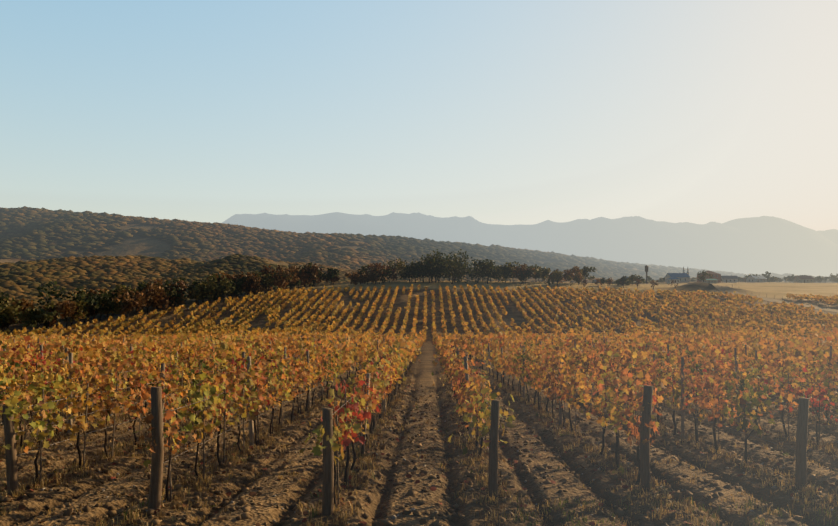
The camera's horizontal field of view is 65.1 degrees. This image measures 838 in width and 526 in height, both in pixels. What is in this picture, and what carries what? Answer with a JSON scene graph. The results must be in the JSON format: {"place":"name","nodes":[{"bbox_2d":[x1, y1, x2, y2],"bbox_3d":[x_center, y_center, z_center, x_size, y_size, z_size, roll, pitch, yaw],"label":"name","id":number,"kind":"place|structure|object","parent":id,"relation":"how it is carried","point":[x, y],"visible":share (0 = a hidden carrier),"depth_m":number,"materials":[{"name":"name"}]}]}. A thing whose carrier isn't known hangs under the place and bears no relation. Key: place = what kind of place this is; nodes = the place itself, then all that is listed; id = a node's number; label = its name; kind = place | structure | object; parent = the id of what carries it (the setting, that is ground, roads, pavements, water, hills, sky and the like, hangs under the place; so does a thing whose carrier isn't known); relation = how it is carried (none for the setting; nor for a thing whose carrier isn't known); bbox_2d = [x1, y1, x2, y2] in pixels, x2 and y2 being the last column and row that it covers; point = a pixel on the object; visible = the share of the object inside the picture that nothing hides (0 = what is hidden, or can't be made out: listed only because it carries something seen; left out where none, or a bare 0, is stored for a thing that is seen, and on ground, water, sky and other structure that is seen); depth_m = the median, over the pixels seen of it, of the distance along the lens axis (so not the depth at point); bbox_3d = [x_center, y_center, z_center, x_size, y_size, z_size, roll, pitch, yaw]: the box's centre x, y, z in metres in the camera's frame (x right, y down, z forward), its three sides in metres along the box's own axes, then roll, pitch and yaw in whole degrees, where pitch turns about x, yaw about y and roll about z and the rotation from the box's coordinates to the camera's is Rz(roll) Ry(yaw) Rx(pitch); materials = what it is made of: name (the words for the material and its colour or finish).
{"place":"outdoors","nodes":[
{"label":"outdoors","id":0,"kind":"place"},
{"bbox_2d":[0,211,837,525],"bbox_3d":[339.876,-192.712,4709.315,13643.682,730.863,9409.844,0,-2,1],"label":"ground","id":1,"kind":"structure","parent":0,"point":[760,245],"depth_m":19.73,"materials":[{"name":"brown soil"}]},
{"bbox_2d":[0,206,833,324],"bbox_3d":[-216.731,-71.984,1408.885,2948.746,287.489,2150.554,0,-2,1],"label":"forest trees","id":2,"kind":"object","parent":1,"relation":"on","point":[61,269],"visible":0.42,"depth_m":1682.91,"materials":[{"name":"green plant"}]},
{"bbox_2d":[0,249,837,331],"bbox_3d":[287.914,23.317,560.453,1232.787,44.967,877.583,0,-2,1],"label":"trees","id":3,"kind":"object","parent":1,"relation":"on","point":[112,300],"visible":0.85,"depth_m":247.97,"materials":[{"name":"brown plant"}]},
{"bbox_2d":[0,284,837,378],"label":"vine leaves","id":4,"kind":"object","parent":1,"relation":"on","point":[798,339],"visible":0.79,"depth_m":165.81,"materials":[{"name":"orange plant"}]},
{"bbox_2d":[0,384,837,525],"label":"soil clods","id":5,"kind":"object","parent":1,"relation":"on","point":[112,512],"visible":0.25,"depth_m":13.39,"materials":[{"name":"brown soil"}]},
{"bbox_2d":[0,340,837,506],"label":"grapevines","id":6,"kind":"object","parent":1,"relation":"on","point":[346,475],"visible":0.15,"depth_m":15.77,"materials":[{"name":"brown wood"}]},
{"bbox_2d":[0,338,837,466],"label":"vine leaves","id":7,"kind":"object","parent":6,"relation":"attached to","point":[13,380],"visible":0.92,"depth_m":15.71,"materials":[{"name":"orange plant"}]},
{"bbox_2d":[0,383,837,525],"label":"fallen leaves","id":8,"kind":"object","parent":1,"relation":"on","point":[421,521],"visible":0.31,"depth_m":13.08,"materials":[{"name":"orange plant"}]},
{"bbox_2d":[0,368,837,525],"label":"grass tufts","id":9,"kind":"object","parent":1,"relation":"on","point":[810,489],"visible":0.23,"depth_m":12.69,"materials":[{"name":"plant"}]},
{"bbox_2d":[2,325,836,515],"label":"trellis posts","id":10,"kind":"object","parent":1,"relation":"on","point":[157,461],"visible":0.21,"depth_m":11.41,"materials":[{"name":"brown wood"}]},
{"bbox_2d":[645,265,647,283],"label":"water tower","id":11,"kind":"structure","parent":1,"relation":"on","point":[646,268],"depth_m":647.26,"materials":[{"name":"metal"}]},
{"bbox_2d":[667,277,679,282],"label":"house","id":12,"kind":"structure","parent":1,"relation":"on","point":[677,280],"depth_m":632.28,"materials":[{"name":"paint"}]},
{"bbox_2d":[665,273,689,281],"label":"house","id":13,"kind":"structure","parent":1,"relation":"on","point":[683,277],"depth_m":658.74,"materials":[{"name":"paint"}]},
{"bbox_2d":[697,271,720,282],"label":"house","id":14,"kind":"structure","parent":1,"relation":"on","point":[717,276],"depth_m":644.28,"materials":[{"name":"brick"}]},
{"bbox_2d":[702,278,717,282],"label":"house","id":15,"kind":"structure","parent":1,"relation":"on","point":[711,280],"depth_m":602.23,"materials":[{"name":"stone"}]},
{"bbox_2d":[721,275,738,282],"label":"house","id":16,"kind":"structure","parent":1,"relation":"on","point":[730,279],"depth_m":679.76,"materials":[{"name":"paint"}]},
{"bbox_2d":[746,276,766,282],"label":"house","id":17,"kind":"structure","parent":1,"relation":"on","point":[750,279],"depth_m":709.49,"materials":[{"name":"paint"}]},
{"bbox_2d":[794,275,814,282],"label":"house","id":18,"kind":"structure","parent":1,"relation":"on","point":[804,279],"depth_m":687.88,"materials":[{"name":"stone"}]},
{"bbox_2d":[0,345,837,462],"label":"trellis wires","id":19,"kind":"object","parent":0,"point":[361,389],"visible":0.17,"depth_m":14.70,"materials":[{"name":"grey metal"}]},
{"bbox_2d":[0,0,837,230],"label":"sky","id":20,"kind":"structure","parent":0,"point":[501,112],"materials":[{"name":"blue"}]},
{"bbox_2d":[709,283,837,312],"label":"dirt road","id":21,"kind":"structure","parent":0,"point":[724,289],"depth_m":239.91,"materials":[{"name":"beige soil"}]}
]}

